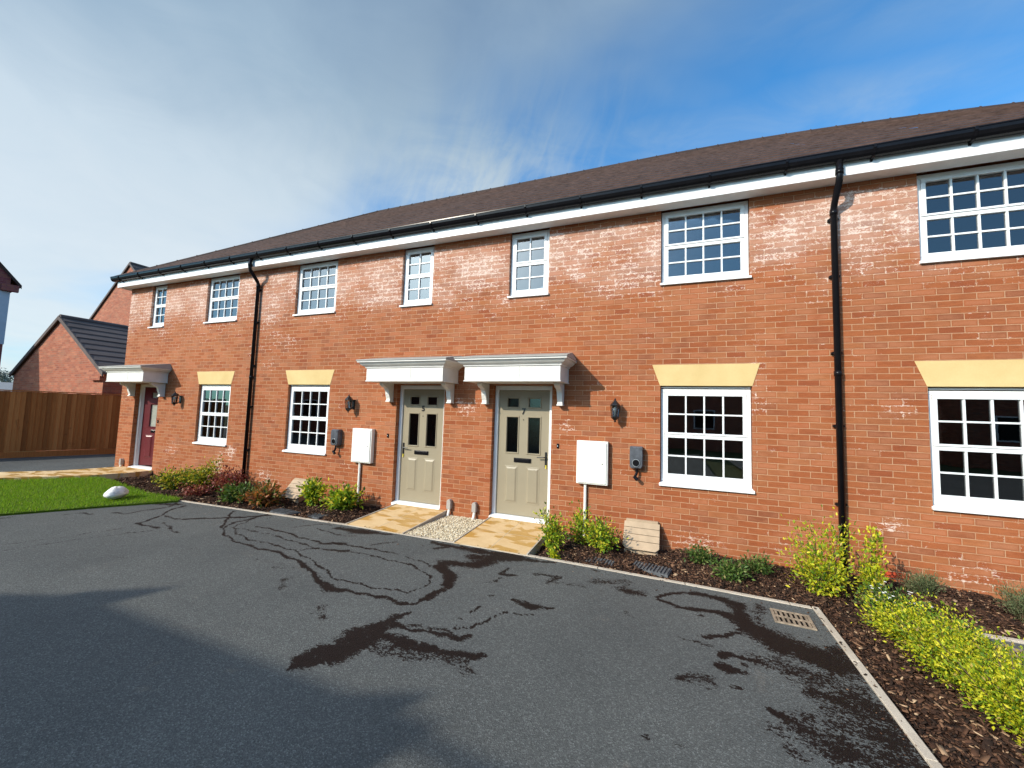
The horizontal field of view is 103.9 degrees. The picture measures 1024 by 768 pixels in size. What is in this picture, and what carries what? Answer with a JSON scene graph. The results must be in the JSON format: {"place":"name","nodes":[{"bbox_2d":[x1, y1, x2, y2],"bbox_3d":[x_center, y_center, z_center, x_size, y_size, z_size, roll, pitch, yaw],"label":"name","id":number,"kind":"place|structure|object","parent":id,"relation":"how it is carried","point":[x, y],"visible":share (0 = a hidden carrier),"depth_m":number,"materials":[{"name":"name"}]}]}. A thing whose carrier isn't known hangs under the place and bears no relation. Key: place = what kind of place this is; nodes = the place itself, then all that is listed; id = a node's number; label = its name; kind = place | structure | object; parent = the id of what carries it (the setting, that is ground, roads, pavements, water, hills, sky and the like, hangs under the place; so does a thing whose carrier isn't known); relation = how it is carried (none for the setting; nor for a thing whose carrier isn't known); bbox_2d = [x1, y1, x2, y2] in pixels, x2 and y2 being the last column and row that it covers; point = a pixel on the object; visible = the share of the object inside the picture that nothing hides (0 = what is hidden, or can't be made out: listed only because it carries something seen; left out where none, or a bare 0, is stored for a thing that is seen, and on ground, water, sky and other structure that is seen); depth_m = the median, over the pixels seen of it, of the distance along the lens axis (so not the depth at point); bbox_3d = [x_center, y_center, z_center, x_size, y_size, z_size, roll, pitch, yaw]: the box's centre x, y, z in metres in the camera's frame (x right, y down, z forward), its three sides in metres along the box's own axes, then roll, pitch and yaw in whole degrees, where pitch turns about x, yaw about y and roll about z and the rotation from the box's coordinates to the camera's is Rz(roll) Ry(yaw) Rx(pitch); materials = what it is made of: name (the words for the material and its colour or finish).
{"place":"outdoors","nodes":[
{"label":"outdoors","id":0,"kind":"place"},
{"bbox_2d":[0,382,12,390],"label":"distant house","id":1,"kind":"structure","parent":0,"point":[6,385],"depth_m":61.20,"materials":[{"name":"white"}]},
{"bbox_2d":[0,454,114,471],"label":"driveway","id":2,"kind":"structure","parent":0,"point":[57,463],"depth_m":10.60,"materials":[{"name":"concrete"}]},
{"bbox_2d":[0,389,121,457],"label":"board fence","id":3,"kind":"object","parent":2,"relation":"on","point":[37,424],"visible":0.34,"depth_m":11.88,"materials":[{"name":"brown wood"}]},
{"bbox_2d":[9,314,127,450],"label":"brick garage","id":4,"kind":"structure","parent":0,"point":[65,353],"depth_m":14.83,"materials":[{"name":"red brick"}]},
{"bbox_2d":[0,466,151,479],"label":"path","id":5,"kind":"structure","parent":0,"point":[115,472],"depth_m":9.07,"materials":[{"name":"beige stone"}]},
{"bbox_2d":[0,476,180,515],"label":"lawn","id":6,"kind":"structure","parent":0,"point":[84,507],"depth_m":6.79,"materials":[{"name":"green plant"}]},
{"bbox_2d":[103,486,128,498],"bbox_3d":[-6.878,1.885,6.948,0.293,0.208,0.426,3,-4,-16],"label":"boulder","id":7,"kind":"object","parent":6,"relation":"on","point":[114,492],"visible":1,"depth_m":6.88,"materials":[{"name":"white stone"}]},
{"bbox_2d":[89,262,147,325],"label":"brick house","id":8,"kind":"structure","parent":0,"point":[114,305],"depth_m":25.54,"materials":[{"name":"red brick"}]},
{"bbox_2d":[346,504,444,533],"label":"path","id":9,"kind":"structure","parent":0,"point":[398,518],"depth_m":6.24,"materials":[{"name":"beige stone"}]},
{"bbox_2d":[406,515,483,540],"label":"gravel","id":10,"kind":"structure","parent":0,"point":[462,525],"depth_m":5.90,"materials":[{"name":"beige gravel"}]},
{"bbox_2d":[0,501,929,767],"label":"asphalt parking","id":11,"kind":"structure","parent":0,"point":[179,634],"depth_m":2.79,"materials":[{"name":"grey asphalt"}]},
{"bbox_2d":[770,608,816,630],"bbox_3d":[2.465,2.064,3.524,0.300,0.012,0.270,0,-5,25],"label":"gully grate","id":12,"kind":"object","parent":11,"relation":"on","point":[793,619],"visible":1,"depth_m":3.51,"materials":[{"name":"metal"}]},
{"bbox_2d":[454,517,550,554],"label":"path","id":13,"kind":"structure","parent":0,"point":[510,536],"depth_m":5.52,"materials":[{"name":"beige stone"}]},
{"bbox_2d":[0,0,1023,382],"label":"sky","id":14,"kind":"structure","parent":0,"point":[149,133],"materials":[{"name":"blue"}]},
{"bbox_2d":[112,474,1023,767],"bbox_3d":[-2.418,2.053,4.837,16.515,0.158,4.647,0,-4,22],"label":"bark mulch","id":15,"kind":"object","parent":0,"point":[938,696],"visible":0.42,"depth_m":3.68,"materials":[{"name":"brown wood"}]},
{"bbox_2d":[149,463,197,489],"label":"variegated shrub","id":16,"kind":"object","parent":15,"relation":"on","point":[168,480],"visible":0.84,"depth_m":8.09,"materials":[{"name":"green plant"}]},
{"bbox_2d":[175,480,214,495],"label":"red shrub","id":17,"kind":"object","parent":15,"relation":"on","point":[197,491],"visible":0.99,"depth_m":7.73,"materials":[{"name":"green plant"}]},
{"bbox_2d":[175,455,223,488],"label":"variegated shrub","id":18,"kind":"object","parent":15,"relation":"on","point":[202,474],"visible":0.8,"depth_m":8.15,"materials":[{"name":"green plant"}]},
{"bbox_2d":[204,463,249,491],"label":"red shrub","id":19,"kind":"object","parent":15,"relation":"on","point":[221,480],"visible":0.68,"depth_m":8.12,"materials":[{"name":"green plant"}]},
{"bbox_2d":[215,478,256,503],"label":"green shrub","id":20,"kind":"object","parent":15,"relation":"on","point":[230,492],"visible":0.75,"depth_m":7.25,"materials":[{"name":"green plant"}]},
{"bbox_2d":[234,481,288,508],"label":"bronze shrub","id":21,"kind":"object","parent":15,"relation":"on","point":[268,495],"visible":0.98,"depth_m":7.01,"materials":[{"name":"brown plant"}]},
{"bbox_2d":[251,477,281,495],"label":"bronze shrub","id":22,"kind":"object","parent":15,"relation":"on","point":[260,483],"visible":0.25,"depth_m":7.56,"materials":[{"name":"brown plant"}]},
{"bbox_2d":[269,508,300,514],"bbox_3d":[-3.793,2.146,6.700,0.480,0.053,0.220,0,-5,25],"label":"inspection cover","id":23,"kind":"object","parent":15,"relation":"on","point":[282,511],"visible":0.84,"depth_m":6.67,"materials":[{"name":"grey metal"}]},
{"bbox_2d":[296,475,330,506],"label":"lime shrub","id":24,"kind":"object","parent":15,"relation":"on","point":[310,489],"visible":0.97,"depth_m":7.17,"materials":[{"name":"green plant"}]},
{"bbox_2d":[308,513,326,518],"bbox_3d":[-3.168,2.153,6.515,0.300,0.051,0.200,0,-5,25],"label":"inspection cover","id":25,"kind":"object","parent":15,"relation":"on","point":[315,516],"visible":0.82,"depth_m":6.45,"materials":[{"name":"grey metal"}]},
{"bbox_2d":[315,482,366,510],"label":"lime shrub","id":26,"kind":"object","parent":15,"relation":"on","point":[347,498],"visible":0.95,"depth_m":6.89,"materials":[{"name":"green plant"}]},
{"bbox_2d":[533,502,569,550],"bbox_3d":[0.524,1.870,5.185,0.378,0.667,0.502,5,-5,-40],"label":"lime shrub","id":27,"kind":"object","parent":15,"relation":"on","point":[553,538],"visible":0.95,"depth_m":5.17,"materials":[{"name":"green plant"}]},
{"bbox_2d":[546,546,560,558],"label":"lime shrub","id":28,"kind":"object","parent":15,"relation":"on","point":[552,553],"visible":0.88,"depth_m":4.86,"materials":[{"name":"green plant"}]},
{"bbox_2d":[563,500,593,544],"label":"lime shrub","id":29,"kind":"object","parent":15,"relation":"on","point":[578,519],"visible":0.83,"depth_m":5.48,"materials":[{"name":"green plant"}]},
{"bbox_2d":[584,556,613,565],"bbox_3d":[1.067,2.162,4.850,0.330,0.053,0.220,0,-5,26],"label":"drain grate","id":30,"kind":"object","parent":15,"relation":"on","point":[607,560],"visible":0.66,"depth_m":4.86,"materials":[{"name":"grey metal"}]},
{"bbox_2d":[579,512,628,555],"bbox_3d":[1.195,1.957,5.255,0.652,0.556,0.556,0,-4,22],"label":"lime shrub","id":31,"kind":"object","parent":15,"relation":"on","point":[605,538],"visible":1,"depth_m":5.22,"materials":[{"name":"green plant"}]},
{"bbox_2d":[633,561,671,577],"bbox_3d":[1.631,2.169,4.700,0.420,0.052,0.240,-1,-5,32],"label":"drain grate","id":32,"kind":"object","parent":15,"relation":"on","point":[665,572],"visible":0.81,"depth_m":4.64,"materials":[{"name":"grey metal"}]},
{"bbox_2d":[680,540,722,564],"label":"green shrub","id":33,"kind":"object","parent":15,"relation":"on","point":[695,553],"visible":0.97,"depth_m":4.91,"materials":[{"name":"green plant"}]},
{"bbox_2d":[703,552,755,586],"bbox_3d":[2.417,2.060,4.448,0.424,0.308,0.481,2,-4,-6],"label":"green shrub","id":34,"kind":"object","parent":15,"relation":"on","point":[727,571],"visible":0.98,"depth_m":4.40,"materials":[{"name":"green plant"}]},
{"bbox_2d":[738,550,780,574],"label":"green shrub","id":35,"kind":"object","parent":15,"relation":"on","point":[760,567],"visible":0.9,"depth_m":4.61,"materials":[{"name":"green plant"}]},
{"bbox_2d":[776,504,871,606],"bbox_3d":[3.218,1.737,4.147,0.844,0.929,0.768,0,-4,22],"label":"golden shrub","id":36,"kind":"object","parent":15,"relation":"on","point":[824,585],"visible":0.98,"depth_m":4.12,"materials":[{"name":"yellow plant"}]},
{"bbox_2d":[849,525,893,601],"bbox_3d":[3.622,1.817,4.072,0.360,0.778,0.334,0,-4,22],"label":"golden shrub","id":37,"kind":"object","parent":15,"relation":"on","point":[875,569],"visible":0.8,"depth_m":4.03,"materials":[{"name":"yellow plant"}]},
{"bbox_2d":[845,572,939,619],"bbox_3d":[3.557,2.000,3.731,0.733,0.366,0.469,-1,-5,34],"label":"flowering shrub","id":38,"kind":"object","parent":15,"relation":"on","point":[882,593],"visible":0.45,"depth_m":3.73,"materials":[{"name":"green plant"}]},
{"bbox_2d":[836,583,949,648],"bbox_3d":[3.227,1.926,3.348,0.753,0.439,0.767,0,-4,22],"label":"golden shrub","id":39,"kind":"object","parent":15,"relation":"on","point":[882,616],"visible":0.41,"depth_m":3.32,"materials":[{"name":"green plant"}]},
{"bbox_2d":[897,565,955,597],"bbox_3d":[4.292,2.071,4.211,0.394,0.338,0.476,2,-4,-1],"label":"rosemary bush","id":40,"kind":"object","parent":15,"relation":"on","point":[924,583],"visible":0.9,"depth_m":4.16,"materials":[{"name":"green plant"}]},
{"bbox_2d":[866,586,1023,690],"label":"golden shrub","id":41,"kind":"object","parent":15,"relation":"on","point":[913,635],"visible":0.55,"depth_m":2.89,"materials":[{"name":"yellow plant"}]},
{"bbox_2d":[903,615,1023,754],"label":"golden shrub","id":42,"kind":"object","parent":15,"relation":"on","point":[1006,700],"visible":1,"depth_m":2.43,"materials":[{"name":"yellow plant"}]},
{"bbox_2d":[921,607,1022,657],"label":"dark shrub","id":43,"kind":"object","parent":15,"relation":"on","point":[990,641],"visible":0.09,"depth_m":3.20,"materials":[{"name":"green plant"}]},
{"bbox_2d":[985,579,1023,621],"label":"rosemary bush","id":44,"kind":"object","parent":15,"relation":"on","point":[1013,601],"visible":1,"depth_m":3.72,"materials":[{"name":"green plant"}]},
{"bbox_2d":[989,638,1023,666],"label":"asphalt bay","id":45,"kind":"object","parent":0,"point":[1016,645],"depth_m":3.23,"materials":[{"name":"grey asphalt"}]},
{"label":"ground","id":46,"kind":"structure","parent":0,"visible":0},
{"bbox_2d":[0,368,13,382],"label":"bare tree","id":47,"kind":"object","parent":46,"relation":"on","point":[4,377],"visible":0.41,"depth_m":81.73,"materials":[{"name":"grey plant"}]},
{"bbox_2d":[0,262,21,362],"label":"dark house","id":48,"kind":"structure","parent":46,"relation":"on","point":[9,283],"depth_m":16.82,"materials":[{"name":"brick"}]},
{"bbox_2d":[282,478,310,502],"bbox_3d":[-4.159,2.106,7.729,0.460,0.510,0.327,0,-4,22],"label":"gas box","id":49,"kind":"object","parent":46,"relation":"on","point":[292,493],"visible":0.48,"depth_m":7.68,"materials":[{"name":"beige plastic"}]},
{"bbox_2d":[346,503,546,554],"bbox_3d":[-0.926,2.189,5.971,2.872,0.268,1.180,0,-4,22],"label":"path edging","id":50,"kind":"object","parent":46,"relation":"on","point":[534,549],"visible":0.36,"depth_m":5.86,"materials":[{"name":"concrete"}]},
{"bbox_2d":[98,101,1023,600],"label":"brick terrace","id":51,"kind":"structure","parent":46,"relation":"on","point":[762,341],"depth_m":5.76,"materials":[{"name":"brick"}]},
{"bbox_2d":[119,458,123,466],"bbox_3d":[-9.922,2.046,10.150,0.072,0.317,0.105,0,-4,22],"label":"pipe cover","id":52,"kind":"object","parent":51,"relation":"attached to","point":[121,461],"visible":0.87,"depth_m":10.14,"materials":[{"name":"grey plastic"}]},
{"bbox_2d":[138,387,157,464],"bbox_3d":[-9.102,1.086,10.278,0.854,1.984,0.062,1,-4,5],"label":"door","id":53,"kind":"structure","parent":51,"relation":"in","point":[151,399],"depth_m":10.29,"materials":[{"name":"red paint"}]},
{"bbox_2d":[147,286,166,327],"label":"window","id":54,"kind":"structure","parent":51,"relation":"in","point":[161,292],"depth_m":10.27,"materials":[{"name":"white plastic"}]},
{"bbox_2d":[171,391,181,405],"bbox_3d":[-7.924,0.344,9.455,0.144,0.340,0.186,0,-4,22],"label":"wall lantern","id":55,"kind":"object","parent":51,"relation":"attached to","point":[176,397],"depth_m":9.42,"materials":[{"name":"black metal"}]},
{"bbox_2d":[192,385,230,446],"bbox_3d":[-6.773,0.699,9.117,1.134,1.359,0.160,0,-4,22],"label":"window","id":56,"kind":"structure","parent":51,"relation":"in","point":[215,399],"depth_m":9.15,"materials":[{"name":"white plastic"}]},
{"bbox_2d":[203,275,239,323],"bbox_3d":[-6.683,-1.959,9.308,1.129,1.098,0.160,0,-4,22],"label":"window","id":57,"kind":"structure","parent":51,"relation":"in","point":[224,293],"depth_m":9.34,"materials":[{"name":"white plastic"}]},
{"bbox_2d":[282,385,329,454],"bbox_3d":[-4.090,0.704,8.048,1.149,1.359,0.160,0,-4,22],"label":"window","id":58,"kind":"structure","parent":51,"relation":"in","point":[307,434],"depth_m":8.08,"materials":[{"name":"white plastic"}]},
{"bbox_2d":[292,261,337,315],"bbox_3d":[-3.995,-1.954,8.237,1.136,1.098,0.160,0,-4,22],"label":"window","id":59,"kind":"structure","parent":51,"relation":"in","point":[317,282],"depth_m":8.27,"materials":[{"name":"white plastic"}]},
{"bbox_2d":[330,429,341,454],"bbox_3d":[-3.346,1.098,7.603,0.180,0.479,0.121,0,-4,22],"label":"car charger","id":60,"kind":"object","parent":51,"relation":"attached to","point":[336,437],"visible":1,"depth_m":7.57,"materials":[{"name":"black plastic"}]},
{"bbox_2d":[345,394,354,412],"bbox_3d":[-3.038,0.364,7.508,0.144,0.340,0.186,0,-4,22],"label":"wall lantern","id":61,"kind":"object","parent":51,"relation":"attached to","point":[349,407],"depth_m":7.47,"materials":[{"name":"black metal"}]},
{"bbox_2d":[351,428,374,500],"bbox_3d":[-2.762,1.559,7.341,0.450,1.480,0.103,0,-4,22],"label":"meter box","id":62,"kind":"object","parent":51,"relation":"attached to","point":[363,439],"visible":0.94,"depth_m":7.33,"materials":[{"name":"white plastic"}]},
{"bbox_2d":[351,429,370,462],"bbox_3d":[-2.763,1.127,7.336,0.410,0.584,0.013,0,-4,22],"label":"door","id":63,"kind":"structure","parent":62,"relation":"in","point":[361,438],"depth_m":7.33,"materials":[{"name":"white plastic"}]},
{"bbox_2d":[399,247,433,306],"bbox_3d":[-1.703,-1.949,7.324,0.692,1.098,0.160,0,-4,22],"label":"window","id":64,"kind":"structure","parent":51,"relation":"in","point":[419,263],"depth_m":7.35,"materials":[{"name":"white plastic"}]},
{"bbox_2d":[399,389,443,504],"bbox_3d":[-1.604,1.087,7.093,0.861,1.984,0.113,0,-4,22],"label":"door","id":65,"kind":"structure","parent":51,"relation":"in","point":[423,410],"depth_m":7.10,"materials":[{"name":"beige paint"}]},
{"bbox_2d":[446,499,451,515],"bbox_3d":[-1.045,2.064,6.613,0.072,0.317,0.105,0,-4,22],"label":"pipe cover","id":66,"kind":"object","parent":51,"relation":"attached to","point":[449,505],"visible":0.94,"depth_m":6.60,"materials":[{"name":"white plastic"}]},
{"bbox_2d":[471,502,476,520],"bbox_3d":[-0.614,2.065,6.441,0.072,0.317,0.105,0,-4,22],"label":"pipe cover","id":67,"kind":"object","parent":51,"relation":"attached to","point":[474,508],"visible":0.95,"depth_m":6.43,"materials":[{"name":"grey plastic"}]},
{"bbox_2d":[496,390,549,518],"bbox_3d":[0.166,1.090,6.388,0.868,1.984,0.113,0,-4,22],"label":"door","id":68,"kind":"structure","parent":51,"relation":"in","point":[523,431],"depth_m":6.39,"materials":[{"name":"beige paint"}]},
{"bbox_2d":[507,230,549,298],"bbox_3d":[0.289,-1.945,6.531,0.699,1.098,0.160,0,-4,22],"label":"window","id":69,"kind":"structure","parent":51,"relation":"in","point":[530,251],"depth_m":6.55,"materials":[{"name":"white plastic"}]},
{"bbox_2d":[576,440,608,535],"bbox_3d":[1.151,1.567,5.782,0.450,1.480,0.103,0,-4,22],"label":"meter box","id":70,"kind":"object","parent":51,"relation":"attached to","point":[592,462],"visible":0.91,"depth_m":5.77,"materials":[{"name":"white plastic"}]},
{"bbox_2d":[577,442,605,484],"bbox_3d":[1.150,1.135,5.777,0.410,0.584,0.013,0,-4,22],"label":"door","id":71,"kind":"structure","parent":70,"relation":"in","point":[591,455],"depth_m":5.77,"materials":[{"name":"white plastic"}]},
{"bbox_2d":[610,398,619,421],"bbox_3d":[1.473,0.373,5.711,0.144,0.340,0.186,0,-4,22],"label":"wall lantern","id":72,"kind":"object","parent":51,"relation":"attached to","point":[615,406],"depth_m":5.66,"materials":[{"name":"black metal"}]},
{"bbox_2d":[629,446,642,480],"bbox_3d":[1.729,1.109,5.581,0.180,0.479,0.121,0,-4,22],"label":"car charger","id":73,"kind":"object","parent":51,"relation":"attached to","point":[636,458],"visible":1,"depth_m":5.54,"materials":[{"name":"black plastic"}]},
{"bbox_2d":[660,201,751,285],"bbox_3d":[2.668,-1.940,5.583,1.133,1.098,0.160,0,-4,22],"label":"window","id":74,"kind":"structure","parent":51,"relation":"in","point":[735,213],"depth_m":5.57,"materials":[{"name":"white plastic"}]},
{"bbox_2d":[659,387,754,493],"bbox_3d":[2.587,0.718,5.388,1.139,1.359,0.160,0,-4,22],"label":"window","id":75,"kind":"structure","parent":51,"relation":"in","point":[737,485],"depth_m":5.37,"materials":[{"name":"white plastic"}]},
{"bbox_2d":[917,160,1023,263],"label":"window","id":76,"kind":"structure","parent":51,"relation":"in","point":[975,213],"depth_m":4.58,"materials":[{"name":"white plastic"}]},
{"bbox_2d":[928,388,1023,517],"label":"window","id":77,"kind":"structure","parent":51,"relation":"in","point":[978,478],"depth_m":4.41,"materials":[{"name":"white plastic"}]},
{"bbox_2d":[180,500,1023,767],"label":"kerb","id":78,"kind":"structure","parent":46,"relation":"on","point":[926,754],"depth_m":3.28,"materials":[{"name":"concrete"}]},
{"bbox_2d":[623,518,659,555],"bbox_3d":[1.736,2.118,5.380,0.460,0.510,0.327,0,-4,22],"label":"gas box","id":79,"kind":"object","parent":46,"relation":"on","point":[643,536],"visible":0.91,"depth_m":5.35,"materials":[{"name":"beige plastic"}]}
]}

